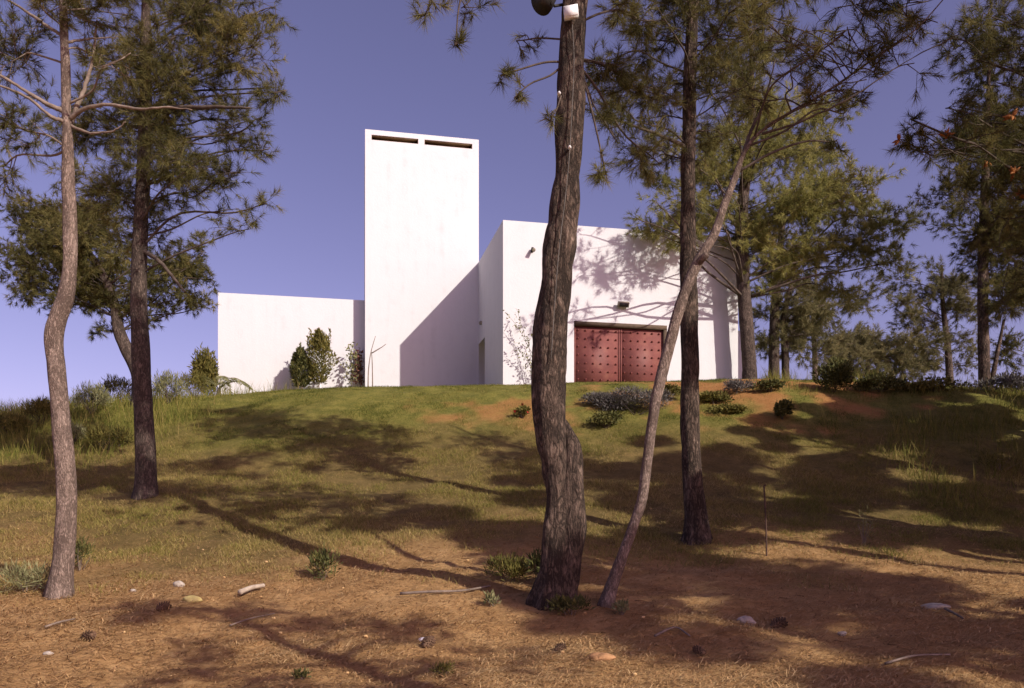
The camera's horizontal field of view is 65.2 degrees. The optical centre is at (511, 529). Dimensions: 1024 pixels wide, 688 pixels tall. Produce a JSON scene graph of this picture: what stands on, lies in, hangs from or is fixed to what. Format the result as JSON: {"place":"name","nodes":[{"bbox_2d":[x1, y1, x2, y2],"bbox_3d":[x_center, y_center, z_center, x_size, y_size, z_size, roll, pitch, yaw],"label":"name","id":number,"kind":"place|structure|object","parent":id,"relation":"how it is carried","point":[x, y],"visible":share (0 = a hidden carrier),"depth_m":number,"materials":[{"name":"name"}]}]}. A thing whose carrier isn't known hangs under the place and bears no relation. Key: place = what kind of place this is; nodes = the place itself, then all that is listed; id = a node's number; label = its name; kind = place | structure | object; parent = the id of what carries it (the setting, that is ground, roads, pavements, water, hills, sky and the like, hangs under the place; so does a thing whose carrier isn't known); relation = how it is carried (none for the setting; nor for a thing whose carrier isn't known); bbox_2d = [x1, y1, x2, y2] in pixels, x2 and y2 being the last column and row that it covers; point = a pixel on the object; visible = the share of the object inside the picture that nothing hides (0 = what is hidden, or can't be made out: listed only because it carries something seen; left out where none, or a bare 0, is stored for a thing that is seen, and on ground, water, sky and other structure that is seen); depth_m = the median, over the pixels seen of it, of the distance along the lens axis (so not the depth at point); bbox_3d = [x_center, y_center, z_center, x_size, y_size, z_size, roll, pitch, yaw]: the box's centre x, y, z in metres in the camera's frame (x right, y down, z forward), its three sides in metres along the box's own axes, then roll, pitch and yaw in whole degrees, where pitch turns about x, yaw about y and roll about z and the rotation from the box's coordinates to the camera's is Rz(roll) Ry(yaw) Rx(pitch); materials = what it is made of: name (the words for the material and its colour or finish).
{"place":"outdoors","nodes":[
{"label":"outdoors","id":0,"kind":"place"},
{"bbox_2d":[0,378,1023,687],"bbox_3d":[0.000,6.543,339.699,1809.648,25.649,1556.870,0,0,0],"label":"ground","id":1,"kind":"structure","parent":0,"point":[316,422],"depth_m":13.99,"materials":[{"name":"soil"}]},
{"bbox_2d":[0,408,34,433],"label":"bush","id":2,"kind":"object","parent":1,"relation":"on","point":[8,419],"visible":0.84,"depth_m":23.71,"materials":[{"name":"green plant"}]},
{"bbox_2d":[0,558,49,592],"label":"weed","id":3,"kind":"object","parent":1,"relation":"on","point":[18,571],"visible":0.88,"depth_m":10.61,"materials":[{"name":"green plant"}]},
{"bbox_2d":[19,395,50,423],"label":"bush","id":4,"kind":"object","parent":1,"relation":"on","point":[43,404],"visible":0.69,"depth_m":24.48,"materials":[{"name":"green plant"}]},
{"bbox_2d":[43,651,53,654],"bbox_3d":[-4.641,1.238,8.012,0.110,0.054,0.071,0,0,0],"label":"stone","id":5,"kind":"object","parent":1,"relation":"on","point":[47,652],"visible":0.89,"depth_m":7.99,"materials":[{"name":"white stone"}]},
{"bbox_2d":[50,416,86,442],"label":"bush","id":6,"kind":"object","parent":1,"relation":"on","point":[76,428],"visible":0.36,"depth_m":22.69,"materials":[{"name":"green plant"}]},
{"bbox_2d":[74,533,95,569],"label":"weed","id":7,"kind":"object","parent":1,"relation":"on","point":[79,546],"visible":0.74,"depth_m":12.18,"materials":[{"name":"green plant"}]},
{"bbox_2d":[81,630,96,640],"bbox_3d":[-4.460,1.113,8.423,0.165,0.124,0.120,0,0,20],"label":"pine cone","id":8,"kind":"object","parent":1,"relation":"on","point":[89,635],"visible":1,"depth_m":8.40,"materials":[{"name":"brown plant"}]},
{"bbox_2d":[71,379,112,413],"bbox_3d":[-13.476,-4.255,25.701,1.410,1.244,1.039,0,0,0],"label":"bush","id":9,"kind":"object","parent":1,"relation":"on","point":[92,392],"visible":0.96,"depth_m":25.58,"materials":[{"name":"green plant"}]},
{"bbox_2d":[0,0,191,599],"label":"pine tree","id":10,"kind":"object","parent":1,"relation":"on","point":[60,582],"visible":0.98,"depth_m":10.49,"materials":[{"name":"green plant"}]},
{"bbox_2d":[82,420,133,449],"bbox_3d":[-11.169,-2.603,22.176,1.340,0.951,1.239,0,0,-27],"label":"bush","id":11,"kind":"object","parent":1,"relation":"on","point":[101,431],"visible":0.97,"depth_m":22.02,"materials":[{"name":"green plant"}]},
{"bbox_2d":[0,184,221,405],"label":"pine tree","id":12,"kind":"object","parent":1,"relation":"on","point":[98,279],"visible":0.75,"depth_m":26.74,"materials":[{"name":"green plant"}]},
{"bbox_2d":[99,372,131,402],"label":"bush","id":13,"kind":"object","parent":1,"relation":"on","point":[115,382],"visible":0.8,"depth_m":29.88,"materials":[{"name":"green plant"}]},
{"bbox_2d":[23,0,298,499],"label":"pine tree","id":14,"kind":"object","parent":1,"relation":"on","point":[152,126],"visible":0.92,"depth_m":17.44,"materials":[{"name":"green plant"}]},
{"bbox_2d":[156,601,171,611],"bbox_3d":[-4.149,0.914,9.521,0.135,0.140,0.187,0,0,35],"label":"pine cone","id":15,"kind":"object","parent":1,"relation":"on","point":[162,606],"visible":0.97,"depth_m":9.48,"materials":[{"name":"brown plant"}]},
{"bbox_2d":[151,369,188,403],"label":"bush","id":16,"kind":"object","parent":1,"relation":"on","point":[160,385],"visible":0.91,"depth_m":26.74,"materials":[{"name":"green plant"}]},
{"bbox_2d":[173,581,184,586],"bbox_3d":[-4.627,0.766,11.113,0.159,0.129,0.102,0,0,0],"label":"stone","id":17,"kind":"object","parent":1,"relation":"on","point":[179,583],"visible":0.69,"depth_m":11.08,"materials":[{"name":"white stone"}]},
{"bbox_2d":[182,595,201,602],"bbox_3d":[-4.030,0.882,10.079,0.244,0.112,0.157,0,0,0],"label":"stone","id":18,"kind":"object","parent":1,"relation":"on","point":[194,598],"visible":0.84,"depth_m":10.04,"materials":[{"name":"beige stone"}]},
{"bbox_2d":[177,368,209,397],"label":"bush","id":19,"kind":"object","parent":1,"relation":"on","point":[198,380],"visible":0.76,"depth_m":29.16,"materials":[{"name":"green plant"}]},
{"bbox_2d":[187,343,218,395],"bbox_3d":[-13.840,-7.003,35.882,1.456,2.908,1.164,0,0,0],"label":"conifer","id":20,"kind":"object","parent":1,"relation":"on","point":[207,363],"visible":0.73,"depth_m":35.72,"materials":[{"name":"green plant"}]},
{"bbox_2d":[185,376,254,395],"bbox_3d":[-12.675,-5.860,34.539,2.963,1.336,2.969,0,0,0],"label":"palm","id":21,"kind":"object","parent":1,"relation":"on","point":[225,378],"visible":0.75,"depth_m":34.48,"materials":[{"name":"green plant"}]},
{"bbox_2d":[288,342,314,387],"bbox_3d":[-9.561,-6.966,36.384,1.246,2.940,1.540,0,0,-29],"label":"tree","id":22,"kind":"object","parent":1,"relation":"on","point":[299,360],"visible":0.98,"depth_m":36.07,"materials":[{"name":"green plant"}]},
{"bbox_2d":[291,667,312,679],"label":"weed","id":23,"kind":"object","parent":1,"relation":"on","point":[300,674],"visible":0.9,"depth_m":7.22,"materials":[{"name":"green plant"}]},
{"bbox_2d":[305,327,338,387],"bbox_3d":[-8.658,-7.392,36.427,1.582,3.682,1.416,0,0,-26],"label":"tree","id":24,"kind":"object","parent":1,"relation":"on","point":[318,343],"visible":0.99,"depth_m":36.18,"materials":[{"name":"green plant"}]},
{"bbox_2d":[303,543,343,580],"bbox_3d":[-2.767,0.481,11.785,0.616,0.670,0.518,0,0,0],"label":"weed","id":25,"kind":"object","parent":1,"relation":"on","point":[325,558],"visible":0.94,"depth_m":11.73,"materials":[{"name":"green plant"}]},
{"bbox_2d":[367,336,385,386],"bbox_3d":[-6.121,-7.513,36.200,0.851,2.538,0.060,0,0,0],"label":"sapling","id":26,"kind":"object","parent":1,"relation":"on","point":[372,364],"visible":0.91,"depth_m":36.18,"materials":[{"name":"brown plant"}]},
{"bbox_2d":[421,635,435,647],"bbox_3d":[-0.863,1.164,8.257,0.152,0.146,0.193,0,0,0],"label":"pine cone","id":27,"kind":"object","parent":1,"relation":"on","point":[428,641],"visible":0.95,"depth_m":8.21,"materials":[{"name":"brown plant"}]},
{"bbox_2d":[428,658,455,676],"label":"weed","id":28,"kind":"object","parent":1,"relation":"on","point":[443,666],"visible":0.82,"depth_m":7.21,"materials":[{"name":"green plant"}]},
{"bbox_2d":[218,129,741,394],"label":"modern building","id":29,"kind":"structure","parent":1,"relation":"on","point":[439,297],"depth_m":37.25,"materials":[{"name":"white paint"}]},
{"bbox_2d":[340,342,358,386],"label":"creeper","id":30,"kind":"object","parent":29,"relation":"attached to","point":[351,364],"visible":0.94,"depth_m":37.15,"materials":[{"name":"green plant"}]},
{"bbox_2d":[351,349,364,386],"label":"creeper","id":31,"kind":"object","parent":29,"relation":"attached to","point":[360,377],"visible":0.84,"depth_m":37.60,"materials":[{"name":"green plant"}]},
{"bbox_2d":[503,309,531,371],"bbox_3d":[0.527,-7.351,32.711,1.889,3.411,0.423,0,0,-5],"label":"creeper","id":32,"kind":"object","parent":29,"relation":"attached to","point":[528,344],"visible":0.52,"depth_m":32.68,"materials":[{"name":"green plant"}]},
{"bbox_2d":[574,326,619,381],"bbox_3d":[3.600,-7.075,33.908,2.020,3.050,0.152,0,0,-11],"label":"door leaf","id":33,"kind":"structure","parent":29,"relation":"in","point":[596,349],"depth_m":33.90,"materials":[{"name":"red paint"}]},
{"bbox_2d":[620,328,662,381],"bbox_3d":[5.553,-7.075,34.288,1.920,3.050,0.152,0,0,-11],"label":"door leaf","id":34,"kind":"structure","parent":29,"relation":"in","point":[640,349],"depth_m":34.27,"materials":[{"name":"red paint"}]},
{"bbox_2d":[482,590,501,606],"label":"weed","id":35,"kind":"object","parent":1,"relation":"on","point":[493,598],"visible":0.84,"depth_m":9.87,"materials":[{"name":"green plant"}]},
{"bbox_2d":[483,549,533,583],"bbox_3d":[-0.057,0.531,11.190,0.762,0.562,0.650,0,0,0],"label":"weed","id":36,"kind":"object","parent":1,"relation":"on","point":[516,566],"visible":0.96,"depth_m":11.14,"materials":[{"name":"green plant"}]},
{"bbox_2d":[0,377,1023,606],"bbox_3d":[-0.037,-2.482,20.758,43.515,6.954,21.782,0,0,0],"label":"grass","id":37,"kind":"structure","parent":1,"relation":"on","point":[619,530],"depth_m":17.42,"materials":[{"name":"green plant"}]},
{"bbox_2d":[0,497,1023,687],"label":"pine litter","id":38,"kind":"object","parent":1,"relation":"on","point":[845,682],"visible":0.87,"depth_m":8.66,"materials":[{"name":"brown plant"}]},
{"bbox_2d":[44,618,75,627],"bbox_3d":[-5.012,1.035,8.905,0.063,0.063,0.423,0,0,15],"label":"stick","id":39,"kind":"object","parent":38,"relation":"on","point":[54,623],"visible":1,"depth_m":8.83,"materials":[{"name":"beige wood"}]},
{"bbox_2d":[238,583,264,594],"bbox_3d":[-3.496,0.789,10.707,0.113,0.123,0.486,0,0,21],"label":"stick","id":40,"kind":"object","parent":38,"relation":"on","point":[247,589],"visible":1,"depth_m":10.68,"materials":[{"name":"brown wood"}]},
{"bbox_2d":[229,613,274,625],"bbox_3d":[-3.006,1.034,9.258,0.047,0.098,0.638,0,0,33],"label":"stick","id":41,"kind":"object","parent":38,"relation":"on","point":[250,618],"visible":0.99,"depth_m":9.23,"materials":[{"name":"wood"}]},
{"bbox_2d":[400,585,489,594],"bbox_3d":[-0.840,0.788,10.435,1.231,0.100,0.218,0,0,-19],"label":"stick","id":42,"kind":"object","parent":38,"relation":"on","point":[432,591],"visible":0.99,"depth_m":10.31,"materials":[{"name":"wood"}]},
{"bbox_2d":[654,626,690,636],"bbox_3d":[1.715,1.099,8.650,0.394,0.090,0.234,0,0,0],"label":"stick","id":43,"kind":"object","parent":38,"relation":"on","point":[667,629],"visible":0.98,"depth_m":8.65,"materials":[{"name":"wood"}]},
{"bbox_2d":[884,654,950,664],"bbox_3d":[3.890,1.234,7.673,0.716,0.089,0.025,0,0,-12],"label":"stick","id":44,"kind":"object","parent":38,"relation":"on","point":[898,659],"visible":1,"depth_m":7.66,"materials":[{"name":"wood"}]},
{"bbox_2d":[0,361,1023,521],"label":"wild grass","id":45,"kind":"structure","parent":1,"relation":"on","point":[159,399],"depth_m":23.35,"materials":[{"name":"green plant"}]},
{"bbox_2d":[513,403,530,417],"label":"shrub","id":46,"kind":"object","parent":1,"relation":"on","point":[523,409],"visible":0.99,"depth_m":24.02,"materials":[{"name":"green plant"}]},
{"bbox_2d":[524,548,540,578],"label":"weed","id":47,"kind":"object","parent":1,"relation":"on","point":[533,561],"visible":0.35,"depth_m":10.95,"materials":[{"name":"green plant"}]},
{"bbox_2d":[554,643,566,651],"bbox_3d":[0.493,1.204,8.162,0.144,0.108,0.104,0,0,-38],"label":"pine cone","id":48,"kind":"object","parent":1,"relation":"on","point":[560,646],"visible":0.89,"depth_m":8.13,"materials":[{"name":"brown plant"}]},
{"bbox_2d":[544,593,594,614],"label":"weed","id":49,"kind":"object","parent":1,"relation":"on","point":[563,600],"visible":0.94,"depth_m":9.47,"materials":[{"name":"green plant"}]},
{"bbox_2d":[404,0,743,610],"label":"pine tree","id":50,"kind":"object","parent":1,"relation":"on","point":[558,445],"visible":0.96,"depth_m":9.82,"materials":[{"name":"green plant"}]},
{"bbox_2d":[531,0,562,15],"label":"floodlight","id":51,"kind":"object","parent":50,"relation":"attached to","point":[542,7],"visible":0.93,"depth_m":9.78,"materials":[{"name":"black metal"}]},
{"bbox_2d":[551,22,573,358],"bbox_3d":[0.615,-4.141,9.725,0.298,4.161,0.024,0,0,-13],"label":"cable","id":52,"kind":"object","parent":50,"relation":"attached to","point":[565,194],"visible":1,"depth_m":9.73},
{"bbox_2d":[563,4,578,20],"bbox_3d":[0.716,-6.287,9.714,0.192,0.169,0.093,0,0,6],"label":"junction box","id":53,"kind":"object","parent":50,"relation":"attached to","point":[570,12],"visible":1,"depth_m":9.68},
{"bbox_2d":[578,390,609,404],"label":"shrub","id":54,"kind":"object","parent":1,"relation":"on","point":[593,396],"visible":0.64,"depth_m":25.08,"materials":[{"name":"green plant"}]},
{"bbox_2d":[588,652,615,661],"bbox_3d":[0.884,1.258,7.897,0.291,0.099,0.161,0,0,-10],"label":"stone","id":55,"kind":"object","parent":1,"relation":"on","point":[604,656],"visible":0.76,"depth_m":7.84,"materials":[{"name":"beige stone"}]},
{"bbox_2d":[585,410,622,428],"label":"shrub","id":56,"kind":"object","parent":1,"relation":"on","point":[606,418],"visible":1,"depth_m":23.16,"materials":[{"name":"green plant"}]},
{"bbox_2d":[611,597,629,614],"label":"weed","id":57,"kind":"object","parent":1,"relation":"on","point":[622,604],"visible":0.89,"depth_m":9.34,"materials":[{"name":"green plant"}]},
{"bbox_2d":[591,384,675,414],"bbox_3d":[3.754,-3.974,24.747,2.651,1.021,1.613,0,0,11],"label":"shrub","id":58,"kind":"object","parent":1,"relation":"on","point":[622,399],"visible":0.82,"depth_m":24.54,"materials":[{"name":"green plant"}]},
{"bbox_2d":[663,383,680,399],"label":"shrub","id":59,"kind":"object","parent":1,"relation":"on","point":[676,390],"visible":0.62,"depth_m":25.70,"materials":[{"name":"green plant"}]},
{"bbox_2d":[692,645,705,656],"bbox_3d":[1.904,1.225,8.114,0.115,0.120,0.159,0,0,-28],"label":"pine cone","id":60,"kind":"object","parent":1,"relation":"on","point":[699,650],"visible":0.98,"depth_m":8.07,"materials":[{"name":"brown plant"}]},
{"bbox_2d":[584,0,828,545],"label":"pine tree","id":61,"kind":"object","parent":1,"relation":"on","point":[696,529],"visible":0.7,"depth_m":14.21,"materials":[{"name":"green plant"}]},
{"bbox_2d":[699,389,734,403],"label":"shrub","id":62,"kind":"object","parent":1,"relation":"on","point":[708,396],"visible":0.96,"depth_m":25.13,"materials":[{"name":"green plant"}]},
{"bbox_2d":[705,402,747,413],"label":"shrub","id":63,"kind":"object","parent":1,"relation":"on","point":[726,408],"visible":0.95,"depth_m":24.09,"materials":[{"name":"green plant"}]},
{"bbox_2d":[723,377,756,392],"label":"shrub","id":64,"kind":"object","parent":1,"relation":"on","point":[736,384],"visible":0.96,"depth_m":25.91,"materials":[{"name":"grey plant"}]},
{"bbox_2d":[737,616,755,625],"bbox_3d":[2.670,1.043,9.110,0.228,0.143,0.145,0,0,0],"label":"stone","id":65,"kind":"object","parent":1,"relation":"on","point":[743,619],"visible":0.63,"depth_m":9.06,"materials":[{"name":"grey stone"}]},
{"bbox_2d":[763,484,767,555],"bbox_3d":[4.175,-0.066,13.176,0.079,1.385,0.030,0,0,0],"label":"iron rod","id":66,"kind":"object","parent":1,"relation":"on","point":[765,518],"visible":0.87,"depth_m":13.16,"materials":[{"name":"metal"}]},
{"bbox_2d":[752,378,785,391],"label":"shrub","id":67,"kind":"object","parent":1,"relation":"on","point":[771,384],"visible":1,"depth_m":25.77,"materials":[{"name":"green plant"}]},
{"bbox_2d":[622,26,925,378],"bbox_3d":[10.894,-13.376,33.299,13.720,15.013,9.183,0,0,0],"label":"pine tree","id":68,"kind":"object","parent":1,"relation":"on","point":[753,230],"visible":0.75,"depth_m":33.75,"materials":[{"name":"green plant"}]},
{"bbox_2d":[597,0,959,607],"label":"pine tree","id":69,"kind":"object","parent":1,"relation":"on","point":[607,598],"visible":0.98,"depth_m":9.71,"materials":[{"name":"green plant"}]},
{"bbox_2d":[770,617,787,628],"bbox_3d":[2.993,1.055,8.988,0.212,0.159,0.153,0,0,-21],"label":"pine cone","id":70,"kind":"object","parent":1,"relation":"on","point":[779,622],"visible":0.96,"depth_m":8.95,"materials":[{"name":"brown plant"}]},
{"bbox_2d":[772,399,796,419],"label":"shrub","id":71,"kind":"object","parent":1,"relation":"on","point":[783,407],"visible":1,"depth_m":23.56,"materials":[{"name":"green plant"}]},
{"bbox_2d":[764,271,866,379],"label":"pine tree","id":72,"kind":"object","parent":1,"relation":"on","point":[833,345],"visible":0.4,"depth_m":47.59,"materials":[{"name":"green plant"}]},
{"bbox_2d":[749,217,893,378],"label":"pine tree","id":73,"kind":"object","parent":1,"relation":"on","point":[803,311],"visible":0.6,"depth_m":40.80,"materials":[{"name":"green plant"}]},
{"bbox_2d":[810,355,855,391],"bbox_3d":[10.645,-5.130,26.473,1.572,1.305,1.288,0,0,0],"label":"shrub","id":74,"kind":"object","parent":1,"relation":"on","point":[839,372],"visible":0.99,"depth_m":26.22,"materials":[{"name":"green plant"}]},
{"bbox_2d":[837,631,846,635],"bbox_3d":[3.601,1.135,8.730,0.109,0.066,0.067,0,0,0],"label":"stone","id":75,"kind":"object","parent":1,"relation":"on","point":[842,632],"visible":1,"depth_m":8.71,"materials":[{"name":"grey stone"}]},
{"bbox_2d":[858,507,874,544],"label":"weed","id":76,"kind":"object","parent":1,"relation":"on","point":[863,538],"visible":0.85,"depth_m":13.74,"materials":[{"name":"green plant"}]},
{"bbox_2d":[809,320,944,381],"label":"shrub","id":77,"kind":"object","parent":1,"relation":"on","point":[876,353],"visible":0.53,"depth_m":54.41,"materials":[{"name":"green plant"}]},
{"bbox_2d":[850,371,908,391],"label":"shrub","id":78,"kind":"object","parent":1,"relation":"on","point":[869,381],"visible":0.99,"depth_m":26.34,"materials":[{"name":"green plant"}]},
{"bbox_2d":[920,603,950,609],"bbox_3d":[5.230,0.953,9.879,0.364,0.107,0.234,0,0,0],"label":"stone","id":79,"kind":"object","parent":1,"relation":"on","point":[937,606],"visible":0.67,"depth_m":9.80,"materials":[{"name":"grey stone"}]},
{"bbox_2d":[898,374,973,391],"bbox_3d":[13.776,-4.732,26.090,2.011,0.647,1.728,0,0,-29],"label":"shrub","id":80,"kind":"object","parent":1,"relation":"on","point":[927,383],"visible":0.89,"depth_m":25.90,"materials":[{"name":"green plant"}]},
{"bbox_2d":[876,252,997,381],"bbox_3d":[20.307,-9.365,37.786,5.670,7.690,3.969,0,0,0],"label":"pine tree","id":81,"kind":"object","parent":1,"relation":"on","point":[963,304],"visible":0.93,"depth_m":37.92,"materials":[{"name":"green plant"}]},
{"bbox_2d":[882,0,1023,338],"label":"pine tree","id":82,"kind":"object","parent":1,"relation":"on","point":[968,121],"visible":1,"depth_m":12.93,"materials":[{"name":"green plant"}]},
{"bbox_2d":[944,607,963,618],"bbox_3d":[5.247,0.989,9.516,0.045,0.100,0.419,0,0,3],"label":"stick","id":83,"kind":"object","parent":1,"relation":"on","point":[951,611],"visible":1,"depth_m":9.49,"materials":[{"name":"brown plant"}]},
{"bbox_2d":[907,22,1023,387],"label":"pine tree","id":84,"kind":"object","parent":1,"relation":"on","point":[983,281],"visible":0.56,"depth_m":29.93,"materials":[{"name":"green plant"}]},
{"bbox_2d":[971,369,1023,393],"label":"shrub","id":85,"kind":"object","parent":1,"relation":"on","point":[1013,379],"visible":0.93,"depth_m":26.84,"materials":[{"name":"green plant"}]},
{"bbox_2d":[0,0,1023,409],"label":"sky","id":86,"kind":"structure","parent":0,"point":[353,67],"materials":[{"name":"blue"}]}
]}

